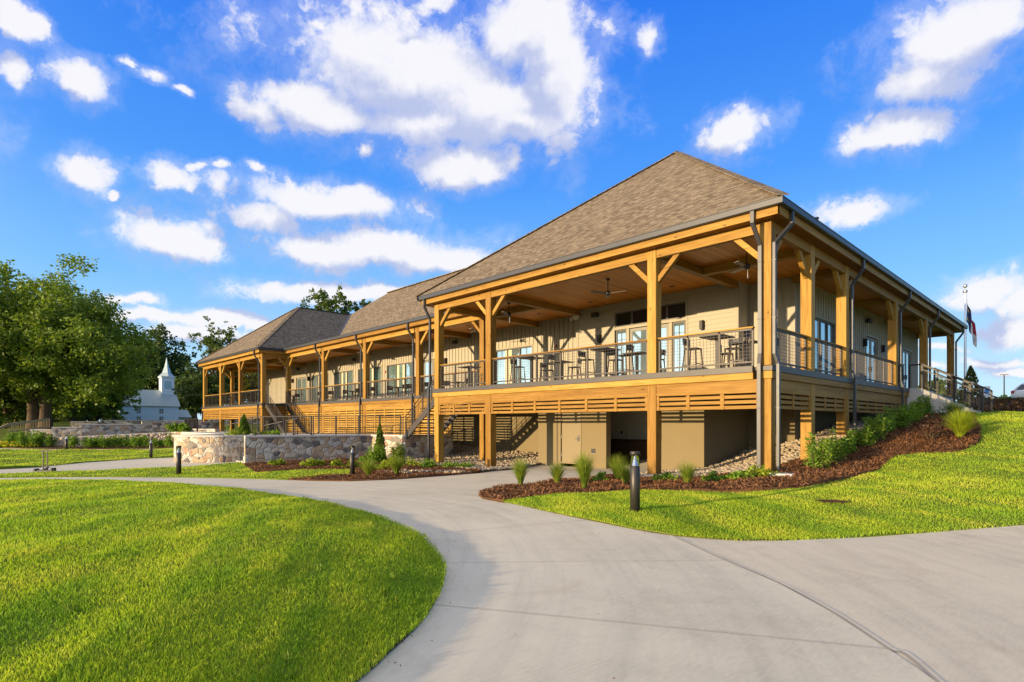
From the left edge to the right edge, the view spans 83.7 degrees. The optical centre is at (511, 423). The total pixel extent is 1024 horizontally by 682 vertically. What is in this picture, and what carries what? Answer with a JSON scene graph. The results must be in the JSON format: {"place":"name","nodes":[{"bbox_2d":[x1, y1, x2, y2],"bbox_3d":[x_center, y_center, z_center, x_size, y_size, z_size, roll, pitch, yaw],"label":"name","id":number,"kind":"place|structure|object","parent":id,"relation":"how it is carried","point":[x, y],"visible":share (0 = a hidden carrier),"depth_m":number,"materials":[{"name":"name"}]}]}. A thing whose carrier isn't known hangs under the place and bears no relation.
{"place":"outdoors","nodes":[
{"label":"outdoors","id":0,"kind":"place"},
{"bbox_2d":[0,448,173,468],"bbox_3d":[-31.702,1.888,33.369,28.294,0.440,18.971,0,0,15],"label":"lawn","id":1,"kind":"structure","parent":0,"point":[61,463],"depth_m":31.90,"materials":[{"name":"plant"}]},
{"bbox_2d":[0,457,243,473],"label":"garden path","id":2,"kind":"structure","parent":0,"point":[140,463],"depth_m":25.61,"materials":[{"name":"concrete"}]},
{"bbox_2d":[0,461,357,479],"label":"lawn strip","id":3,"kind":"object","parent":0,"point":[174,475],"visible":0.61,"depth_m":20.58,"materials":[{"name":"plant"}]},
{"bbox_2d":[176,446,180,474],"bbox_3d":[-12.184,1.385,20.899,0.174,1.170,0.174,0,0,-44],"label":"bollard light","id":4,"kind":"object","parent":3,"relation":"on","point":[178,459],"visible":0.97,"depth_m":20.82,"materials":[{"name":"brown metal"}]},
{"bbox_2d":[0,478,446,681],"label":"lawn","id":5,"kind":"structure","parent":0,"point":[179,619],"depth_m":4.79,"materials":[{"name":"plant"}]},
{"bbox_2d":[350,498,780,681],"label":"soil edge","id":6,"kind":"object","parent":5,"relation":"on","point":[397,643],"visible":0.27,"depth_m":7.71,"materials":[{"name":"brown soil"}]},
{"bbox_2d":[180,430,375,434],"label":"terrace","id":7,"kind":"structure","parent":0,"point":[220,432],"depth_m":39.81,"materials":[{"name":"concrete"}]},
{"bbox_2d":[236,414,250,434],"bbox_3d":[-13.807,0.107,29.482,0.751,1.285,0.709,0,0,-44],"label":"arborvitae","id":8,"kind":"object","parent":7,"relation":"on","point":[244,428],"visible":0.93,"depth_m":29.37,"materials":[{"name":"green plant"}]},
{"bbox_2d":[240,416,311,434],"bbox_3d":[-13.768,0.102,33.049,6.993,1.095,0.094,0,0,35],"label":"terrace fence","id":9,"kind":"object","parent":7,"relation":"on","point":[263,422],"visible":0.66,"depth_m":32.59,"materials":[{"name":"black metal"}]},
{"bbox_2d":[265,391,304,432],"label":"metal staircase","id":10,"kind":"structure","parent":7,"relation":"on","point":[269,409],"depth_m":42.09,"materials":[{"name":"metal"}]},
{"bbox_2d":[313,415,400,434],"bbox_3d":[-8.373,0.102,30.855,4.873,1.095,0.065,0,0,4],"label":"terrace fence","id":11,"kind":"object","parent":7,"relation":"on","point":[351,431],"visible":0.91,"depth_m":30.87,"materials":[{"name":"black metal"}]},
{"bbox_2d":[402,377,472,439],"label":"metal staircase","id":12,"kind":"structure","parent":7,"relation":"on","point":[420,419],"depth_m":27.57,"materials":[{"name":"metal"}]},
{"bbox_2d":[357,458,378,475],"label":"ornamental grass","id":13,"kind":"object","parent":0,"point":[368,467],"depth_m":19.11,"materials":[{"name":"green plant"}]},
{"bbox_2d":[386,455,408,473],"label":"ornamental grass","id":14,"kind":"object","parent":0,"point":[396,465],"depth_m":20.04,"materials":[{"name":"green plant"}]},
{"bbox_2d":[0,460,935,681],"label":"path","id":15,"kind":"structure","parent":0,"point":[496,570],"depth_m":4.97,"materials":[{"name":"concrete"}]},
{"bbox_2d":[315,475,939,681],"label":"path joints","id":16,"kind":"object","parent":15,"relation":"on","point":[923,668],"visible":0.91,"depth_m":4.64,"materials":[{"name":"grey concrete"}]},
{"bbox_2d":[0,409,1022,494],"bbox_3d":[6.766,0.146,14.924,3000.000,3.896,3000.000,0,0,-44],"label":"ground","id":17,"kind":"structure","parent":0,"point":[3,432],"depth_m":59.14,"materials":[{"name":"soil"}]},
{"bbox_2d":[0,376,39,427],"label":"woodland tree","id":18,"kind":"object","parent":17,"relation":"on","point":[11,403],"visible":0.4,"depth_m":63.06,"materials":[{"name":"green plant"}]},
{"bbox_2d":[0,418,49,431],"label":"timber fence","id":19,"kind":"object","parent":17,"relation":"on","point":[25,422],"visible":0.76,"depth_m":54.22,"materials":[{"name":"wood"}]},
{"bbox_2d":[0,252,158,430],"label":"oak tree","id":20,"kind":"object","parent":17,"relation":"on","point":[70,348],"visible":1,"depth_m":54.37,"materials":[{"name":"green plant"}]},
{"bbox_2d":[0,445,173,448],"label":"shrub bed","id":21,"kind":"object","parent":17,"relation":"on","point":[77,447],"visible":0.55,"depth_m":43.54,"materials":[{"name":"green plant"}]},
{"bbox_2d":[3,431,24,445],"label":"round shrub","id":22,"kind":"object","parent":21,"relation":"on","point":[9,438],"visible":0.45,"depth_m":43.42,"materials":[{"name":"green plant"}]},
{"bbox_2d":[23,429,46,446],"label":"round shrub","id":23,"kind":"object","parent":21,"relation":"on","point":[37,438],"visible":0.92,"depth_m":43.42,"materials":[{"name":"green plant"}]},
{"bbox_2d":[42,433,58,446],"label":"round shrub","id":24,"kind":"object","parent":21,"relation":"on","point":[49,439],"visible":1,"depth_m":43.72,"materials":[{"name":"green plant"}]},
{"bbox_2d":[63,434,79,447],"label":"round shrub","id":25,"kind":"object","parent":21,"relation":"on","point":[73,442],"visible":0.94,"depth_m":43.74,"materials":[{"name":"green plant"}]},
{"bbox_2d":[78,435,97,447],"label":"round shrub","id":26,"kind":"object","parent":21,"relation":"on","point":[89,442],"visible":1,"depth_m":43.92,"materials":[{"name":"green plant"}]},
{"bbox_2d":[97,434,112,447],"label":"round shrub","id":27,"kind":"object","parent":21,"relation":"on","point":[102,442],"visible":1,"depth_m":44.29,"materials":[{"name":"green plant"}]},
{"bbox_2d":[129,435,143,446],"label":"round shrub","id":28,"kind":"object","parent":21,"relation":"on","point":[137,442],"visible":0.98,"depth_m":44.62,"materials":[{"name":"green plant"}]},
{"bbox_2d":[52,385,124,422],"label":"woodland tree","id":29,"kind":"object","parent":17,"relation":"on","point":[92,413],"visible":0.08,"depth_m":82.34,"materials":[{"name":"green plant"}]},
{"bbox_2d":[61,382,129,421],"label":"woodland tree","id":30,"kind":"object","parent":17,"relation":"on","point":[80,418],"visible":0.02,"depth_m":90.79,"materials":[{"name":"green plant"}]},
{"bbox_2d":[42,431,188,446],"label":"rock embankment","id":31,"kind":"object","parent":17,"relation":"on","point":[159,436],"visible":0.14,"depth_m":47.35,"materials":[{"name":"grey stone"}]},
{"bbox_2d":[93,379,142,419],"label":"woodland tree","id":32,"kind":"object","parent":17,"relation":"on","point":[109,413],"visible":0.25,"depth_m":85.79,"materials":[{"name":"green plant"}]},
{"bbox_2d":[30,421,218,439],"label":"retaining wall","id":33,"kind":"structure","parent":17,"relation":"on","point":[112,429],"depth_m":48.47,"materials":[{"name":"stone"}]},
{"bbox_2d":[114,320,189,389],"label":"oak tree","id":34,"kind":"object","parent":17,"relation":"on","point":[161,344],"visible":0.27,"depth_m":162.35,"materials":[{"name":"green plant"}]},
{"bbox_2d":[118,358,191,419],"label":"chapel","id":35,"kind":"structure","parent":17,"relation":"on","point":[162,403],"depth_m":131.47,"materials":[{"name":"white paint"}]},
{"bbox_2d":[70,419,268,426],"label":"garden wall","id":36,"kind":"structure","parent":17,"relation":"on","point":[76,423],"depth_m":59.71,"materials":[{"name":"stone"}]},
{"bbox_2d":[147,352,202,389],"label":"oak tree","id":37,"kind":"object","parent":17,"relation":"on","point":[181,359],"visible":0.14,"depth_m":169.44,"materials":[{"name":"green plant"}]},
{"bbox_2d":[174,367,211,418],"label":"oak tree","id":38,"kind":"object","parent":17,"relation":"on","point":[191,409],"visible":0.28,"depth_m":148.28,"materials":[{"name":"green plant"}]},
{"bbox_2d":[171,362,245,408],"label":"woodland tree","id":39,"kind":"object","parent":17,"relation":"on","point":[193,389],"visible":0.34,"depth_m":93.92,"materials":[{"name":"green plant"}]},
{"bbox_2d":[187,316,236,383],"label":"pine tree","id":40,"kind":"object","parent":17,"relation":"on","point":[211,343],"visible":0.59,"depth_m":90.96,"materials":[{"name":"green plant"}]},
{"bbox_2d":[172,434,271,462],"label":"stone wall","id":41,"kind":"structure","parent":17,"relation":"on","point":[207,448],"depth_m":27.17,"materials":[{"name":"beige stone"}]},
{"bbox_2d":[199,370,259,405],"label":"pine tree","id":42,"kind":"object","parent":17,"relation":"on","point":[226,383],"visible":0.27,"depth_m":86.51,"materials":[{"name":"green plant"}]},
{"bbox_2d":[244,372,259,403],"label":"woodland tree","id":43,"kind":"object","parent":17,"relation":"on","point":[251,382],"visible":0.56,"depth_m":69.89,"materials":[{"name":"green plant"}]},
{"bbox_2d":[300,283,357,313],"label":"pine tree","id":44,"kind":"object","parent":17,"relation":"on","point":[326,303],"visible":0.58,"depth_m":81.96,"materials":[{"name":"green plant"}]},
{"bbox_2d":[244,434,453,462],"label":"stone wall","id":45,"kind":"structure","parent":17,"relation":"on","point":[263,449],"depth_m":27.60,"materials":[{"name":"grey stone"}]},
{"bbox_2d":[244,457,480,480],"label":"garden mulch","id":46,"kind":"object","parent":17,"relation":"on","point":[360,474],"visible":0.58,"depth_m":20.67,"materials":[{"name":"brown wood"}]},
{"bbox_2d":[350,445,354,474],"bbox_3d":[-5.609,1.345,20.076,0.174,1.170,0.174,0,0,-44],"label":"bollard light","id":47,"kind":"object","parent":46,"relation":"on","point":[352,459],"visible":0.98,"depth_m":20.00,"materials":[{"name":"brown metal"}]},
{"bbox_2d":[363,443,388,463],"bbox_3d":[-6.087,1.350,25.593,1.057,1.001,1.095,0,0,-44],"label":"bushy evergreen","id":48,"kind":"object","parent":46,"relation":"on","point":[376,453],"visible":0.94,"depth_m":25.47,"materials":[{"name":"green plant"}]},
{"bbox_2d":[373,422,386,459],"bbox_3d":[-6.273,0.921,27.180,0.779,2.014,0.721,0,0,-44],"label":"arborvitae","id":49,"kind":"object","parent":46,"relation":"on","point":[380,439],"visible":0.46,"depth_m":27.12,"materials":[{"name":"green plant"}]},
{"bbox_2d":[389,442,406,461],"bbox_3d":[-4.976,1.318,24.876,0.813,1.049,0.922,0,0,0],"label":"bushy evergreen","id":50,"kind":"object","parent":46,"relation":"on","point":[399,450],"visible":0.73,"depth_m":24.84,"materials":[{"name":"green plant"}]},
{"bbox_2d":[419,458,439,467],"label":"plant","id":51,"kind":"object","parent":46,"relation":"on","point":[429,463],"visible":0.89,"depth_m":23.42,"materials":[{"name":"green plant"}]},
{"bbox_2d":[195,150,967,473],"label":"clubhouse","id":52,"kind":"structure","parent":17,"relation":"on","point":[667,240],"depth_m":22.59,"materials":[{"name":"brown wood"}]},
{"bbox_2d":[296,376,306,402],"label":"door","id":53,"kind":"structure","parent":52,"relation":"in","point":[301,382],"depth_m":50.76,"materials":[{"name":"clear glass"}]},
{"bbox_2d":[311,372,328,401],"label":"door","id":54,"kind":"structure","parent":52,"relation":"in","point":[314,379],"depth_m":48.83,"materials":[{"name":"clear glass"}]},
{"bbox_2d":[333,369,353,400],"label":"window","id":55,"kind":"structure","parent":52,"relation":"in","point":[344,376],"depth_m":45.25,"materials":[{"name":"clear glass"}]},
{"bbox_2d":[357,365,381,398],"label":"window","id":56,"kind":"structure","parent":52,"relation":"in","point":[375,371],"depth_m":41.86,"materials":[{"name":"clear glass"}]},
{"bbox_2d":[386,361,413,396],"bbox_3d":[-7.678,-3.040,39.393,0.150,2.360,3.480,0,0,-44],"label":"window","id":57,"kind":"structure","parent":52,"relation":"in","point":[395,370],"depth_m":39.56,"materials":[{"name":"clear glass"}]},
{"bbox_2d":[423,358,433,394],"bbox_3d":[-5.086,-2.780,36.683,0.130,2.860,2.160,0,0,-44],"label":"door","id":58,"kind":"structure","parent":52,"relation":"in","point":[426,365],"depth_m":37.08,"materials":[{"name":"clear glass"}]},
{"bbox_2d":[496,344,532,383],"bbox_3d":[0.084,-3.040,31.319,0.150,2.360,3.080,0,0,-44],"label":"glass door","id":59,"kind":"structure","parent":52,"relation":"in","point":[515,350],"depth_m":31.44,"materials":[{"name":"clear glass"}]},
{"bbox_2d":[560,412,580,463],"bbox_3d":[2.456,0.545,23.792,0.121,2.230,1.170,0,0,-44],"label":"basement door","id":60,"kind":"structure","parent":52,"relation":"in","point":[570,422],"depth_m":23.83,"materials":[{"name":"beige paint"}]},
{"bbox_2d":[577,351,595,377],"bbox_3d":[2.636,-2.059,20.302,0.509,1.082,0.527,0,0,-44],"label":"bar stool","id":61,"kind":"object","parent":52,"relation":"on","point":[580,353],"visible":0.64,"depth_m":20.32,"materials":[{"name":"black metal"}]},
{"bbox_2d":[615,345,634,375],"bbox_3d":[3.747,-2.059,19.001,0.509,1.082,0.527,0,0,-44],"label":"bar stool","id":62,"kind":"object","parent":52,"relation":"on","point":[631,348],"visible":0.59,"depth_m":18.87,"materials":[{"name":"black metal"}]},
{"bbox_2d":[681,338,703,370],"bbox_3d":[5.478,-2.059,17.346,0.509,1.082,0.527,0,0,-44],"label":"bar stool","id":63,"kind":"object","parent":52,"relation":"on","point":[685,344],"visible":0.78,"depth_m":17.33,"materials":[{"name":"black metal"}]},
{"bbox_2d":[699,334,735,367],"bbox_3d":[6.062,-2.045,16.883,0.760,1.050,0.760,0,0,-44],"label":"bar table","id":64,"kind":"object","parent":52,"relation":"on","point":[711,337],"visible":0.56,"depth_m":16.83,"materials":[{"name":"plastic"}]},
{"bbox_2d":[723,338,743,367],"bbox_3d":[6.682,-2.059,17.274,0.509,1.082,0.527,0,0,40],"label":"bar stool","id":65,"kind":"object","parent":52,"relation":"on","point":[734,341],"visible":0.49,"depth_m":17.29,"materials":[{"name":"black metal"}]},
{"bbox_2d":[728,331,751,366],"bbox_3d":[6.449,-2.059,16.147,0.509,1.082,0.527,0,0,-44],"label":"bar stool","id":66,"kind":"object","parent":52,"relation":"on","point":[740,343],"visible":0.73,"depth_m":16.09,"materials":[{"name":"black metal"}]},
{"bbox_2d":[730,250,756,273],"bbox_3d":[7.059,-4.890,17.364,1.189,0.880,1.356,0,0,-44],"label":"ceiling fan","id":67,"kind":"object","parent":52,"relation":"hanging from","point":[746,266],"visible":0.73,"depth_m":17.40,"materials":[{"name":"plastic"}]},
{"bbox_2d":[815,314,835,374],"bbox_3d":[12.515,-3.040,22.940,2.680,2.360,0.150,0,0,-44],"label":"door","id":68,"kind":"structure","parent":52,"relation":"in","point":[826,331],"depth_m":23.11,"materials":[{"name":"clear glass"}]},
{"bbox_2d":[865,334,878,382],"bbox_3d":[17.280,-2.780,27.507,2.160,2.860,0.130,0,0,-44],"label":"door","id":69,"kind":"structure","parent":52,"relation":"in","point":[871,348],"depth_m":27.73,"materials":[{"name":"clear glass"}]},
{"bbox_2d":[902,347,911,387],"bbox_3d":[22.290,-2.780,32.323,2.260,2.860,0.130,0,0,-44],"label":"door","id":70,"kind":"structure","parent":52,"relation":"in","point":[905,355],"depth_m":32.43,"materials":[{"name":"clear glass"}]},
{"bbox_2d":[378,416,883,477],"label":"river rocks","id":71,"kind":"object","parent":17,"relation":"on","point":[504,457],"visible":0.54,"depth_m":21.21,"materials":[{"name":"beige stone"}]},
{"bbox_2d":[477,411,981,502],"bbox_3d":[9.188,0.664,17.513,22.067,2.362,6.298,0,0,-25],"label":"mulch bed","id":72,"kind":"object","parent":17,"relation":"on","point":[905,440],"visible":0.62,"depth_m":14.72,"materials":[{"name":"brown wood"}]},
{"bbox_2d":[651,472,678,480],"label":"plant","id":73,"kind":"object","parent":72,"relation":"on","point":[666,475],"visible":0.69,"depth_m":15.07,"materials":[{"name":"green plant"}]},
{"bbox_2d":[675,461,698,482],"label":"ornamental grass","id":74,"kind":"object","parent":72,"relation":"on","point":[687,474],"depth_m":13.75,"materials":[{"name":"green plant"}]},
{"bbox_2d":[701,470,727,480],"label":"plant","id":75,"kind":"object","parent":72,"relation":"on","point":[713,476],"visible":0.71,"depth_m":14.35,"materials":[{"name":"green plant"}]},
{"bbox_2d":[728,469,753,479],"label":"plant","id":76,"kind":"object","parent":72,"relation":"on","point":[736,474],"visible":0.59,"depth_m":14.06,"materials":[{"name":"green plant"}]},
{"bbox_2d":[748,464,781,476],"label":"plant","id":77,"kind":"object","parent":72,"relation":"on","point":[763,471],"visible":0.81,"depth_m":14.33,"materials":[{"name":"green plant"}]},
{"bbox_2d":[797,432,836,469],"bbox_3d":[8.044,0.725,15.091,0.919,1.029,1.139,0,0,21],"label":"evergreen shrub","id":78,"kind":"object","parent":72,"relation":"on","point":[821,459],"visible":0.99,"depth_m":15.02,"materials":[{"name":"green plant"}]},
{"bbox_2d":[815,427,848,461],"bbox_3d":[9.010,0.605,16.107,0.805,1.063,0.969,0,0,-16],"label":"evergreen shrub","id":79,"kind":"object","parent":72,"relation":"on","point":[837,448],"visible":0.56,"depth_m":15.96,"materials":[{"name":"green plant"}]},
{"bbox_2d":[837,433,858,453],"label":"evergreen shrub","id":80,"kind":"object","parent":72,"relation":"on","point":[851,442],"visible":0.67,"depth_m":16.93,"materials":[{"name":"green plant"}]},
{"bbox_2d":[847,425,877,446],"bbox_3d":[10.743,0.389,17.558,0.774,0.728,0.858,0,0,-44],"label":"evergreen shrub","id":81,"kind":"object","parent":72,"relation":"on","point":[861,436],"visible":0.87,"depth_m":17.45,"materials":[{"name":"green plant"}]},
{"bbox_2d":[861,414,891,440],"bbox_3d":[11.489,0.123,18.063,0.837,0.878,0.870,0,0,-44],"label":"evergreen shrub","id":82,"kind":"object","parent":72,"relation":"on","point":[875,427],"visible":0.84,"depth_m":17.94,"materials":[{"name":"green plant"}]},
{"bbox_2d":[875,407,896,432],"bbox_3d":[12.358,-0.102,18.880,0.657,0.925,0.775,0,0,21],"label":"evergreen shrub","id":83,"kind":"object","parent":72,"relation":"on","point":[889,416],"visible":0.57,"depth_m":18.76,"materials":[{"name":"green plant"}]},
{"bbox_2d":[892,406,913,427],"bbox_3d":[13.375,-0.198,19.705,0.842,0.809,0.691,0,0,-1],"label":"evergreen shrub","id":84,"kind":"object","parent":72,"relation":"on","point":[902,419],"visible":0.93,"depth_m":19.59,"materials":[{"name":"green plant"}]},
{"bbox_2d":[898,401,923,422],"bbox_3d":[14.555,-0.388,20.980,0.834,0.881,0.864,0,0,4],"label":"evergreen shrub","id":85,"kind":"object","parent":72,"relation":"on","point":[912,410],"visible":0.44,"depth_m":20.81,"materials":[{"name":"green plant"}]},
{"bbox_2d":[908,396,926,417],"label":"evergreen shrub","id":86,"kind":"object","parent":72,"relation":"on","point":[920,404],"visible":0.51,"depth_m":22.21,"materials":[{"name":"green plant"}]},
{"bbox_2d":[921,394,933,414],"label":"evergreen shrub","id":87,"kind":"object","parent":72,"relation":"on","point":[928,405],"visible":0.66,"depth_m":23.30,"materials":[{"name":"green plant"}]},
{"bbox_2d":[917,424,947,438],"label":"sparse shrub","id":88,"kind":"object","parent":72,"relation":"on","point":[934,428],"visible":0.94,"depth_m":17.49,"materials":[{"name":"brown plant"}]},
{"bbox_2d":[916,414,948,427],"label":"sparse shrub","id":89,"kind":"object","parent":72,"relation":"on","point":[937,421],"visible":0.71,"depth_m":18.84,"materials":[{"name":"brown plant"}]},
{"bbox_2d":[922,406,959,420],"bbox_3d":[15.728,-0.328,20.943,1.219,0.666,0.937,0,0,14],"label":"sparse shrub","id":90,"kind":"object","parent":72,"relation":"on","point":[942,413],"visible":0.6,"depth_m":20.79,"materials":[{"name":"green plant"}]},
{"bbox_2d":[918,377,968,399],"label":"woodland tree","id":91,"kind":"object","parent":17,"relation":"on","point":[942,385],"visible":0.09,"depth_m":88.09,"materials":[{"name":"green plant"}]},
{"bbox_2d":[907,364,992,412],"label":"concrete stairs","id":92,"kind":"structure","parent":17,"relation":"on","point":[937,398],"depth_m":24.65,"materials":[{"name":"grey concrete"}]},
{"bbox_2d":[963,284,976,390],"bbox_3d":[30.412,-5.199,38.000,0.840,8.202,0.258,0,0,0],"label":"flagpole","id":93,"kind":"object","parent":17,"relation":"on","point":[972,327],"visible":0.95,"depth_m":37.96,"materials":[{"name":"metal"}]},
{"bbox_2d":[958,365,984,405],"bbox_3d":[28.906,-2.304,35.945,1.624,2.784,1.546,0,0,-44],"label":"spruce tree","id":94,"kind":"object","parent":17,"relation":"on","point":[971,374],"visible":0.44,"depth_m":35.84,"materials":[{"name":"green plant"}]},
{"bbox_2d":[1011,383,1023,398],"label":"parked car","id":95,"kind":"object","parent":17,"relation":"on","point":[1017,391],"visible":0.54,"depth_m":37.43,"materials":[{"name":"white paint"}]},
{"bbox_2d":[0,0,1023,420],"label":"sky","id":96,"kind":"structure","parent":0,"point":[231,161],"materials":[{"name":"blue"}]},
{"bbox_2d":[507,456,529,484],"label":"ornamental grass","id":97,"kind":"object","parent":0,"point":[520,471],"depth_m":15.03,"materials":[{"name":"green plant"}]},
{"bbox_2d":[546,458,567,481],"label":"ornamental grass","id":98,"kind":"object","parent":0,"point":[557,473],"depth_m":15.37,"materials":[{"name":"green plant"}]},
{"bbox_2d":[572,449,596,489],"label":"ornamental grass","id":99,"kind":"object","parent":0,"point":[583,469],"depth_m":13.85,"materials":[{"name":"green plant"}]},
{"bbox_2d":[606,454,628,479],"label":"ornamental grass","id":100,"kind":"object","parent":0,"point":[616,468],"depth_m":16.23,"materials":[{"name":"green plant"}]},
{"bbox_2d":[614,463,629,482],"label":"ornamental grass","id":101,"kind":"object","parent":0,"point":[625,475],"depth_m":14.79,"materials":[{"name":"green plant"}]},
{"bbox_2d":[502,411,1023,540],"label":"lawn bank","id":102,"kind":"structure","parent":0,"point":[1015,432],"depth_m":10.77,"materials":[{"name":"plant"}]},
{"bbox_2d":[630,451,639,511],"bbox_3d":[2.141,1.065,9.951,0.174,1.170,0.174,0,0,-44],"label":"bollard light","id":103,"kind":"object","parent":102,"relation":"on","point":[635,480],"visible":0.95,"depth_m":9.88,"materials":[{"name":"brown metal"}]},
{"bbox_2d":[677,525,1023,681],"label":"driveway","id":104,"kind":"structure","parent":0,"point":[944,606],"depth_m":5.60,"materials":[{"name":"concrete"}]},
{"bbox_2d":[941,399,972,414],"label":"ornamental grass","id":105,"kind":"object","parent":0,"point":[955,407],"depth_m":21.82,"materials":[{"name":"green plant"}]},
{"bbox_2d":[940,410,980,437],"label":"fountain grass","id":106,"kind":"object","parent":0,"point":[960,426],"depth_m":17.14,"materials":[{"name":"green plant"}]},
{"bbox_2d":[958,397,1023,411],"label":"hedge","id":107,"kind":"object","parent":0,"point":[1014,404],"visible":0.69,"depth_m":29.14,"materials":[{"name":"brown plant"}]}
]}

